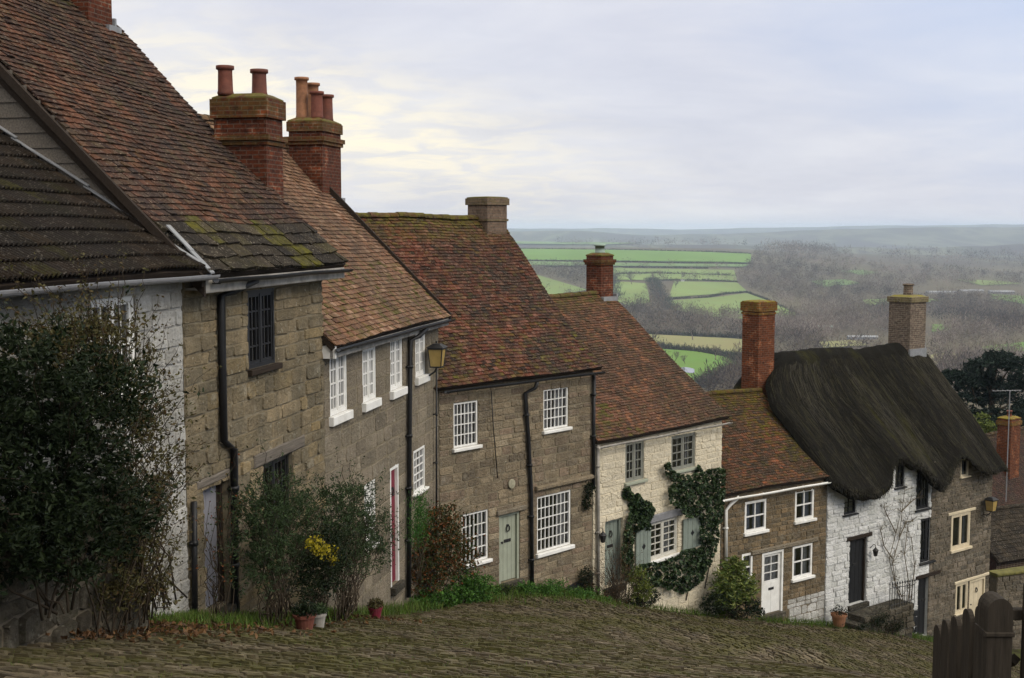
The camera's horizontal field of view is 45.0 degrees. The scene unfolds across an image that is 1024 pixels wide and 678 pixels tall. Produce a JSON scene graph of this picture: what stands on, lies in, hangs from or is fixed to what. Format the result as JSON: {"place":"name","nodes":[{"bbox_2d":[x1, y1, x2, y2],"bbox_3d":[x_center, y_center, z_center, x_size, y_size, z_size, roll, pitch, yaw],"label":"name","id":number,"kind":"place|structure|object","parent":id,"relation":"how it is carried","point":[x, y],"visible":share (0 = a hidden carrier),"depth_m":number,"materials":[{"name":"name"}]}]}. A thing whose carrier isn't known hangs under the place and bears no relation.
{"place":"outdoors","nodes":[
{"label":"outdoors","id":0,"kind":"place"},
{"bbox_2d":[0,594,1019,677],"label":"cobbled street","id":1,"kind":"structure","parent":0,"point":[750,649],"depth_m":17.01,"materials":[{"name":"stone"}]},
{"bbox_2d":[45,612,450,647],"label":"fallen leaves","id":2,"kind":"object","parent":1,"relation":"on","point":[187,630],"visible":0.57,"depth_m":14.23,"materials":[{"name":"plant"}]},
{"bbox_2d":[290,598,317,629],"bbox_3d":[-2.795,3.724,16.767,0.401,0.427,0.363,-5,7,-43],"label":"plant pot","id":3,"kind":"object","parent":1,"relation":"on","point":[304,615],"visible":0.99,"depth_m":16.68,"materials":[{"name":"ceramic"}]},
{"bbox_2d":[311,602,328,627],"bbox_3d":[-2.723,3.882,17.410,0.297,0.376,0.295,0,5,0],"label":"plant pot","id":4,"kind":"object","parent":1,"relation":"on","point":[321,611],"visible":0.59,"depth_m":17.35,"materials":[{"name":"white ceramic"}]},
{"bbox_2d":[366,597,383,617],"bbox_3d":[-2.345,4.597,21.192,0.316,0.365,0.334,0,5,0],"label":"plant pot","id":5,"kind":"object","parent":1,"relation":"on","point":[375,606],"visible":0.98,"depth_m":21.12,"materials":[{"name":"ceramic"}]},
{"bbox_2d":[537,275,584,293],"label":"field","id":6,"kind":"structure","parent":0,"point":[555,286],"depth_m":1465.21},
{"bbox_2d":[112,0,1023,229],"label":"sky","id":7,"kind":"structure","parent":0,"point":[630,114],"materials":[{"name":"white"}]},
{"bbox_2d":[515,241,627,243],"bbox_3d":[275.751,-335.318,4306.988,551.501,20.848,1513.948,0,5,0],"label":"field","id":8,"kind":"structure","parent":0,"point":[530,242],"depth_m":3616.70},
{"bbox_2d":[144,224,1023,661],"bbox_3d":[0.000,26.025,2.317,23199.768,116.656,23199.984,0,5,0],"label":"ground","id":9,"kind":"structure","parent":0,"point":[964,240],"depth_m":2975.81,"materials":[{"name":"plant"}]},
{"bbox_2d":[0,490,147,647],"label":"garden wall","id":10,"kind":"structure","parent":9,"relation":"on","point":[22,623],"depth_m":12.25,"materials":[{"name":"stone"}]},
{"bbox_2d":[0,285,210,620],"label":"evergreen bush","id":11,"kind":"object","parent":10,"relation":"on","point":[71,513],"visible":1,"depth_m":11.20,"materials":[{"name":"green plant"}]},
{"bbox_2d":[0,126,219,615],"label":"white cottage","id":12,"kind":"structure","parent":9,"relation":"on","point":[50,217],"depth_m":14.81,"materials":[{"name":"paint"}]},
{"bbox_2d":[90,296,145,401],"bbox_3d":[-4.686,0.119,14.425,0.320,1.201,1.119,1,5,12],"label":"window","id":13,"kind":"structure","parent":12,"relation":"in","point":[128,298],"depth_m":14.70,"materials":[{"name":"white paint"}]},
{"bbox_2d":[0,241,247,637],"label":"climbing rose","id":14,"kind":"object","parent":9,"relation":"on","point":[151,584],"visible":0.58,"depth_m":13.18,"materials":[{"name":"green plant"}]},
{"bbox_2d":[0,0,353,614],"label":"stone house","id":15,"kind":"structure","parent":9,"relation":"on","point":[91,96],"depth_m":18.02,"materials":[{"name":"brown stone"}]},
{"bbox_2d":[203,482,239,614],"bbox_3d":[-4.141,2.952,17.190,0.350,1.962,0.890,1,5,12],"label":"door","id":16,"kind":"structure","parent":15,"relation":"in","point":[208,496],"depth_m":17.41,"materials":[{"name":"purple paint"}]},
{"bbox_2d":[246,288,282,376],"bbox_3d":[-3.733,-0.124,18.494,0.170,1.243,1.135,1,5,12],"label":"window","id":17,"kind":"structure","parent":15,"relation":"in","point":[261,336],"depth_m":18.50,"materials":[{"name":"black paint"}]},
{"bbox_2d":[263,454,288,538],"bbox_3d":[-3.733,2.457,19.287,0.070,1.231,1.167,1,5,12],"label":"window","id":18,"kind":"structure","parent":15,"relation":"in","point":[284,459],"depth_m":19.43,"materials":[{"name":"black paint"}]},
{"bbox_2d":[207,438,346,625],"bbox_3d":[-3.277,2.561,17.155,1.378,2.776,3.724,1,5,8],"label":"lavender bush","id":19,"kind":"object","parent":9,"relation":"on","point":[270,555],"visible":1,"depth_m":17.02,"materials":[{"name":"green plant"}]},
{"bbox_2d":[283,503,366,607],"bbox_3d":[-2.739,3.298,18.241,1.266,1.570,2.355,0,5,0],"label":"flowering shrub","id":20,"kind":"object","parent":9,"relation":"on","point":[327,552],"visible":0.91,"depth_m":18.04,"materials":[{"name":"green plant"}]},
{"bbox_2d":[198,65,454,613],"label":"stone cottage","id":21,"kind":"structure","parent":9,"relation":"on","point":[386,313],"depth_m":24.98,"materials":[{"name":"brown stone"}]},
{"bbox_2d":[329,355,353,426],"bbox_3d":[-3.045,0.844,21.801,0.175,1.253,1.001,1,5,12],"label":"window","id":22,"kind":"structure","parent":21,"relation":"in","point":[338,382],"depth_m":21.80,"materials":[{"name":"white paint"}]},
{"bbox_2d":[362,347,381,411],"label":"window","id":23,"kind":"structure","parent":21,"relation":"in","point":[368,356],"depth_m":23.43,"materials":[{"name":"white paint"}]},
{"bbox_2d":[364,479,379,551],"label":"window","id":24,"kind":"structure","parent":21,"relation":"in","point":[369,493],"depth_m":23.74,"materials":[{"name":"white paint"}]},
{"bbox_2d":[390,464,405,595],"bbox_3d":[-2.392,3.865,25.204,0.250,2.606,0.668,1,5,12],"label":"door","id":25,"kind":"structure","parent":21,"relation":"in","point":[400,585],"depth_m":25.34,"materials":[{"name":"paint"}]},
{"bbox_2d":[389,339,407,399],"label":"window","id":26,"kind":"structure","parent":21,"relation":"in","point":[395,346],"depth_m":25.09,"materials":[{"name":"white paint"}]},
{"bbox_2d":[412,445,428,496],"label":"window","id":27,"kind":"structure","parent":21,"relation":"in","point":[420,488],"depth_m":26.95,"materials":[{"name":"white paint"}]},
{"bbox_2d":[414,334,429,385],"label":"window","id":28,"kind":"structure","parent":21,"relation":"in","point":[419,343],"depth_m":26.76,"materials":[{"name":"white paint"}]},
{"bbox_2d":[426,343,447,375],"bbox_3d":[-1.690,0.459,27.055,0.500,0.720,0.400,1,5,12],"label":"wall lantern","id":29,"kind":"object","parent":21,"relation":"attached to","point":[436,354],"depth_m":26.91,"materials":[{"name":"glass"}]},
{"bbox_2d":[292,447,406,620],"bbox_3d":[-2.576,3.003,20.081,1.564,2.854,4.215,0,5,0],"label":"olive bush","id":30,"kind":"object","parent":9,"relation":"on","point":[347,515],"visible":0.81,"depth_m":19.96,"materials":[{"name":"green plant"}]},
{"bbox_2d":[401,486,433,580],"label":"shrub","id":31,"kind":"object","parent":9,"relation":"on","point":[419,513],"visible":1,"depth_m":24.38,"materials":[{"name":"plant"}]},
{"bbox_2d":[408,500,490,597],"bbox_3d":[-1.901,4.692,27.044,1.645,2.409,3.226,4,7,39],"label":"rust leaved bush","id":32,"kind":"object","parent":9,"relation":"on","point":[431,549],"visible":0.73,"depth_m":27.02,"materials":[{"name":"brown plant"}]},
{"bbox_2d":[409,568,504,609],"bbox_3d":[-1.439,5.596,27.022,0.864,0.945,3.353,5,7,43],"label":"leafy groundcover plant","id":33,"kind":"object","parent":9,"relation":"on","point":[469,588],"visible":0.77,"depth_m":27.30,"materials":[{"name":"green plant"}]},
{"bbox_2d":[355,196,605,592],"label":"stone cottage","id":34,"kind":"structure","parent":9,"relation":"on","point":[516,454],"depth_m":31.00,"materials":[{"name":"brown stone"}]},
{"bbox_2d":[451,400,482,452],"bbox_3d":[-1.123,2.028,29.012,0.321,1.138,0.934,5,7,43],"label":"window","id":35,"kind":"structure","parent":34,"relation":"in","point":[467,406],"depth_m":29.04,"materials":[{"name":"white paint"}]},
{"bbox_2d":[461,509,492,568],"bbox_3d":[-0.922,4.745,29.464,0.321,1.285,1.023,5,7,43],"label":"window","id":36,"kind":"structure","parent":34,"relation":"in","point":[479,522],"depth_m":29.62,"materials":[{"name":"white paint"}]},
{"bbox_2d":[499,511,523,587],"bbox_3d":[-0.071,5.178,30.333,0.270,1.871,0.825,5,7,43],"label":"door","id":37,"kind":"structure","parent":34,"relation":"in","point":[508,523],"depth_m":30.41,"materials":[{"name":"green paint"}]},
{"bbox_2d":[535,490,574,558],"bbox_3d":[1.030,4.679,31.521,0.321,1.537,1.430,5,7,43],"label":"window","id":38,"kind":"structure","parent":34,"relation":"in","point":[561,495],"depth_m":31.61,"materials":[{"name":"white paint"}]},
{"bbox_2d":[542,387,572,434],"bbox_3d":[1.069,1.787,31.303,0.320,1.113,1.082,5,7,43],"label":"window","id":39,"kind":"structure","parent":34,"relation":"in","point":[558,397],"depth_m":31.38,"materials":[{"name":"white paint"}]},
{"bbox_2d":[577,565,596,591],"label":"wall fern","id":40,"kind":"object","parent":34,"relation":"attached to","point":[585,582],"depth_m":32.29,"materials":[{"name":"green plant"}]},
{"bbox_2d":[582,480,596,510],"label":"wall fern","id":41,"kind":"object","parent":34,"relation":"attached to","point":[588,494],"depth_m":32.20,"materials":[{"name":"green plant"}]},
{"bbox_2d":[498,583,516,595],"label":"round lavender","id":42,"kind":"object","parent":9,"relation":"on","point":[505,588],"visible":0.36,"depth_m":29.18,"materials":[{"name":"green plant"}]},
{"bbox_2d":[147,582,932,642],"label":"verge grass","id":43,"kind":"structure","parent":9,"relation":"on","point":[204,616],"depth_m":24.38,"materials":[{"name":"plant"}]},
{"bbox_2d":[182,451,245,618],"bbox_3d":[-3.859,2.616,15.976,0.691,2.211,1.527,0,5,0],"label":"bare briar","id":44,"kind":"object","parent":43,"relation":"on","point":[216,606],"visible":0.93,"depth_m":16.13,"materials":[{"name":"brown plant"}]},
{"bbox_2d":[830,605,848,626],"bbox_3d":[10.496,8.852,39.676,0.609,0.710,0.589,0,5,0],"label":"plant pot","id":45,"kind":"object","parent":43,"relation":"on","point":[839,616],"visible":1,"depth_m":39.55,"materials":[{"name":"orange ceramic"}]},
{"bbox_2d":[516,577,617,601],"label":"leafy groundcover plant","id":46,"kind":"object","parent":9,"relation":"on","point":[547,588],"visible":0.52,"depth_m":30.28,"materials":[{"name":"green plant"}]},
{"bbox_2d":[574,524,649,603],"bbox_3d":[2.563,5.920,32.335,1.328,2.398,2.969,5,7,44],"label":"brown twiggy shrub","id":47,"kind":"object","parent":9,"relation":"on","point":[613,593],"visible":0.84,"depth_m":32.27,"materials":[{"name":"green plant"}]},
{"bbox_2d":[613,267,627,299],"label":"hedgerow","id":48,"kind":"object","parent":9,"relation":"on","point":[616,288],"visible":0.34,"depth_m":1453.68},
{"bbox_2d":[546,265,708,268],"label":"hedgerow","id":49,"kind":"object","parent":9,"relation":"on","point":[631,266],"visible":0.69,"depth_m":1758.27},
{"bbox_2d":[521,247,749,253],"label":"hedgerow","id":50,"kind":"object","parent":9,"relation":"on","point":[645,249],"visible":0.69,"depth_m":2225.48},
{"bbox_2d":[528,259,748,263],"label":"hedgerow","id":51,"kind":"object","parent":9,"relation":"on","point":[647,261],"visible":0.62,"depth_m":1864.17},
{"bbox_2d":[548,244,732,614],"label":"cream cottage","id":52,"kind":"structure","parent":9,"relation":"on","point":[657,407],"depth_m":35.42,"materials":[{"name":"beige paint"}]},
{"bbox_2d":[603,518,626,594],"bbox_3d":[2.710,5.836,33.363,0.330,1.978,0.857,5,7,44],"label":"door","id":53,"kind":"structure","parent":52,"relation":"in","point":[614,526],"depth_m":33.50,"materials":[{"name":"grey paint"}]},
{"bbox_2d":[623,441,647,486],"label":"window","id":54,"kind":"structure","parent":52,"relation":"in","point":[634,446],"depth_m":33.76,"materials":[{"name":"grey paint"}]},
{"bbox_2d":[621,486,655,593],"bbox_3d":[3.462,5.469,33.850,0.315,3.106,1.697,5,7,43],"label":"ivy","id":55,"kind":"object","parent":52,"relation":"attached to","point":[642,512],"visible":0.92,"depth_m":33.65,"materials":[{"name":"green plant"}]},
{"bbox_2d":[651,517,679,562],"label":"window","id":56,"kind":"structure","parent":52,"relation":"in","point":[664,528],"depth_m":35.09,"materials":[{"name":"white paint"}]},
{"bbox_2d":[635,462,725,600],"bbox_3d":[4.885,5.469,35.210,0.473,4.289,4.539,5,7,44],"label":"ivy","id":57,"kind":"object","parent":52,"relation":"attached to","point":[700,555],"visible":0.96,"depth_m":35.64,"materials":[{"name":"green plant"}]},
{"bbox_2d":[671,432,696,474],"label":"window","id":58,"kind":"structure","parent":52,"relation":"in","point":[691,466],"depth_m":35.42,"materials":[{"name":"grey paint"}]},
{"bbox_2d":[622,564,663,606],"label":"lime shrub","id":59,"kind":"object","parent":9,"relation":"on","point":[637,587],"visible":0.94,"depth_m":32.92,"materials":[{"name":"green plant"}]},
{"bbox_2d":[622,586,663,607],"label":"dark low bush","id":60,"kind":"object","parent":9,"relation":"on","point":[651,601],"visible":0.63,"depth_m":33.36,"materials":[{"name":"green plant"}]},
{"bbox_2d":[645,276,680,309],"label":"hedgerow","id":61,"kind":"object","parent":9,"relation":"on","point":[658,282],"visible":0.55,"depth_m":1397.22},
{"bbox_2d":[617,270,736,275],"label":"hedgerow","id":62,"kind":"object","parent":9,"relation":"on","point":[625,272],"visible":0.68,"depth_m":1652.45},
{"bbox_2d":[646,327,741,338],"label":"hedgerow","id":63,"kind":"object","parent":9,"relation":"on","point":[681,333],"visible":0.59,"depth_m":862.69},
{"bbox_2d":[658,341,736,356],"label":"hedgerow","id":64,"kind":"object","parent":9,"relation":"on","point":[663,345],"visible":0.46,"depth_m":746.81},
{"bbox_2d":[660,278,736,281],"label":"hedgerow","id":65,"kind":"object","parent":9,"relation":"on","point":[670,279],"visible":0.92,"depth_m":1563.25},
{"bbox_2d":[689,349,741,388],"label":"hedgerow","id":66,"kind":"object","parent":9,"relation":"on","point":[709,375],"visible":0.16,"depth_m":616.54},
{"bbox_2d":[698,589,765,619],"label":"dark low bush","id":67,"kind":"object","parent":9,"relation":"on","point":[750,610],"visible":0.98,"depth_m":36.08,"materials":[{"name":"green plant"}]},
{"bbox_2d":[706,555,761,618],"bbox_3d":[6.529,7.272,36.370,2.114,1.873,1.023,-5,7,-43],"label":"spotted laurel","id":68,"kind":"object","parent":9,"relation":"on","point":[739,583],"visible":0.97,"depth_m":36.13,"materials":[{"name":"green plant"}]},
{"bbox_2d":[670,290,800,313],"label":"hedgerow","id":69,"kind":"object","parent":9,"relation":"on","point":[719,294],"visible":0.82,"depth_m":1344.04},
{"bbox_2d":[707,300,830,622],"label":"brown stone cottage","id":70,"kind":"structure","parent":9,"relation":"on","point":[776,475],"depth_m":39.07,"materials":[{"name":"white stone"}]},
{"bbox_2d":[742,553,752,578],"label":"window","id":71,"kind":"structure","parent":70,"relation":"in","point":[746,555],"depth_m":37.83,"materials":[{"name":"white paint"}]},
{"bbox_2d":[743,499,769,536],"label":"window","id":72,"kind":"structure","parent":70,"relation":"in","point":[756,529],"depth_m":37.87,"materials":[{"name":"white paint"}]},
{"bbox_2d":[760,549,785,620],"bbox_3d":[8.078,7.640,38.448,1.065,2.133,0.260,-4,6,-36],"label":"door","id":73,"kind":"structure","parent":70,"relation":"in","point":[771,586],"depth_m":38.55,"materials":[{"name":"white paint"}]},
{"bbox_2d":[791,543,814,582],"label":"window","id":74,"kind":"structure","parent":70,"relation":"in","point":[804,575],"depth_m":39.29,"materials":[{"name":"white paint"}]},
{"bbox_2d":[793,489,816,524],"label":"window","id":75,"kind":"structure","parent":70,"relation":"in","point":[805,494],"depth_m":39.24,"materials":[{"name":"white paint"}]},
{"bbox_2d":[527,243,1023,407],"bbox_3d":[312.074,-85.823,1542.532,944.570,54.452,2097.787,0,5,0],"label":"winter woods","id":76,"kind":"object","parent":9,"relation":"on","point":[809,331],"visible":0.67,"depth_m":1035.15,"materials":[{"name":"plant"}]},
{"bbox_2d":[555,237,1023,268],"bbox_3d":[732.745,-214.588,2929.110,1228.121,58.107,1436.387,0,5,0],"label":"copses","id":77,"kind":"object","parent":9,"relation":"on","point":[793,244],"visible":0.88,"depth_m":2624.78,"materials":[{"name":"plant"}]},
{"bbox_2d":[720,347,944,638],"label":"thatched cottage","id":78,"kind":"structure","parent":9,"relation":"on","point":[840,416],"depth_m":41.70,"materials":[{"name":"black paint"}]},
{"bbox_2d":[842,499,858,516],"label":"window","id":79,"kind":"structure","parent":78,"relation":"in","point":[849,513],"depth_m":40.50,"materials":[{"name":"black paint"}]},
{"bbox_2d":[847,537,868,611],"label":"door","id":80,"kind":"structure","parent":78,"relation":"in","point":[856,585],"depth_m":41.10,"materials":[{"name":"black paint"}]},
{"bbox_2d":[894,465,906,489],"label":"window","id":81,"kind":"structure","parent":78,"relation":"in","point":[902,467],"depth_m":42.08,"materials":[{"name":"black paint"}]},
{"bbox_2d":[879,479,923,601],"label":"wall rose","id":82,"kind":"object","parent":78,"relation":"attached to","point":[900,534],"depth_m":42.07,"materials":[{"name":"brown plant"}]},
{"bbox_2d":[915,471,931,512],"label":"window","id":83,"kind":"structure","parent":78,"relation":"in","point":[921,481],"depth_m":42.91,"materials":[{"name":"black paint"}]},
{"bbox_2d":[917,577,932,638],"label":"door","id":84,"kind":"structure","parent":78,"relation":"in","point":[921,584],"depth_m":43.54,"materials":[{"name":"black paint"}]},
{"bbox_2d":[919,517,935,565],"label":"window","id":85,"kind":"structure","parent":78,"relation":"in","point":[925,548],"depth_m":43.25,"materials":[{"name":"black paint"}]},
{"bbox_2d":[846,335,877,338],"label":"farm shed","id":86,"kind":"structure","parent":9,"relation":"on","point":[868,337],"depth_m":838.68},
{"bbox_2d":[844,598,914,637],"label":"stone steps","id":87,"kind":"structure","parent":9,"relation":"on","point":[854,617],"depth_m":40.96,"materials":[{"name":"stone"}]},
{"bbox_2d":[836,599,914,633],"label":"trailing plants","id":88,"kind":"object","parent":87,"relation":"attached to","point":[892,627],"visible":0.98,"depth_m":40.42,"materials":[{"name":"green plant"}]},
{"bbox_2d":[889,579,915,609],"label":"iron railing","id":89,"kind":"object","parent":87,"relation":"on","point":[907,585],"visible":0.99,"depth_m":41.26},
{"bbox_2d":[855,283,1008,634],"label":"thatched cottage","id":90,"kind":"structure","parent":9,"relation":"on","point":[943,423],"depth_m":44.96,"materials":[{"name":"stone"}]},
{"bbox_2d":[954,581,967,615],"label":"window","id":91,"kind":"structure","parent":90,"relation":"in","point":[958,612],"depth_m":44.84,"materials":[{"name":"beige paint"}]},
{"bbox_2d":[950,511,972,553],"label":"window","id":92,"kind":"structure","parent":90,"relation":"in","point":[966,545],"depth_m":44.54,"materials":[{"name":"beige paint"}]},
{"bbox_2d":[959,459,970,478],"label":"window","id":93,"kind":"structure","parent":90,"relation":"in","point":[963,475],"depth_m":44.47,"materials":[{"name":"beige paint"}]},
{"bbox_2d":[968,576,984,616],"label":"door","id":94,"kind":"structure","parent":90,"relation":"in","point":[977,586],"depth_m":45.46,"materials":[{"name":"beige paint"}]},
{"bbox_2d":[983,497,998,515],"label":"wall lantern","id":95,"kind":"object","parent":90,"relation":"attached to","point":[991,503],"depth_m":44.98,"materials":[{"name":"glass"}]},
{"bbox_2d":[932,591,1019,677],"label":"picket fence","id":96,"kind":"object","parent":9,"relation":"on","point":[978,645],"visible":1,"depth_m":5.17,"materials":[{"name":"brown wood"}]},
{"bbox_2d":[1013,583,1023,677],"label":"garden gate","id":97,"kind":"structure","parent":96,"relation":"attached to","point":[1018,613],"depth_m":5.13,"materials":[{"name":"brown wood"}]},
{"bbox_2d":[941,349,1023,431],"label":"pine tree","id":98,"kind":"object","parent":9,"relation":"on","point":[973,380],"visible":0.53,"depth_m":77.33,"materials":[{"name":"green plant"}]},
{"bbox_2d":[973,411,996,432],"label":"yellowing shrub","id":99,"kind":"object","parent":9,"relation":"on","point":[987,427],"visible":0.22,"depth_m":66.45,"materials":[{"name":"green plant"}]},
{"bbox_2d":[985,410,1023,566],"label":"brick house","id":100,"kind":"structure","parent":9,"relation":"on","point":[998,438],"depth_m":57.73,"materials":[{"name":"red brick"}]},
{"bbox_2d":[993,390,1020,501],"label":"television aerial","id":101,"kind":"object","parent":100,"relation":"on","point":[1008,437],"visible":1,"depth_m":54.07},
{"bbox_2d":[989,503,1023,579],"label":"brick outbuilding","id":102,"kind":"structure","parent":9,"relation":"on","point":[1007,538],"depth_m":52.00,"materials":[{"name":"brown brick"}]},
{"bbox_2d":[989,566,1023,648],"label":"boundary wall","id":103,"kind":"structure","parent":9,"relation":"on","point":[1006,584],"depth_m":48.88,"materials":[{"name":"stone"}]},
{"bbox_2d":[613,282,649,304],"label":"field","id":104,"kind":"structure","parent":0,"point":[630,289],"depth_m":1414.41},
{"bbox_2d":[521,249,750,261],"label":"field","id":105,"kind":"structure","parent":0,"point":[581,254],"depth_m":2022.13,"materials":[{"name":"plant"}]},
{"bbox_2d":[529,261,745,266],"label":"field","id":106,"kind":"structure","parent":0,"point":[654,264],"depth_m":1809.70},
{"bbox_2d":[613,268,736,280],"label":"field","id":107,"kind":"structure","parent":0,"point":[642,276],"depth_m":1646.22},
{"bbox_2d":[649,334,741,351],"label":"field","id":108,"kind":"structure","parent":0,"point":[727,343],"depth_m":811.34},
{"bbox_2d":[663,349,735,379],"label":"field","id":109,"kind":"structure","parent":0,"point":[694,360],"depth_m":696.89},
{"bbox_2d":[670,281,745,296],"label":"field","id":110,"kind":"structure","parent":0,"point":[685,288],"depth_m":1449.62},
{"bbox_2d":[671,293,793,318],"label":"field","id":111,"kind":"structure","parent":0,"point":[717,302],"depth_m":1264.90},
{"bbox_2d":[812,279,857,286],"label":"field","id":112,"kind":"structure","parent":0,"point":[844,282],"depth_m":1596.51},
{"bbox_2d":[820,340,868,346],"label":"field","id":113,"kind":"structure","parent":0,"point":[832,343],"depth_m":795.42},
{"bbox_2d":[960,279,1018,284],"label":"field","id":114,"kind":"structure","parent":0,"point":[980,281],"depth_m":1675.94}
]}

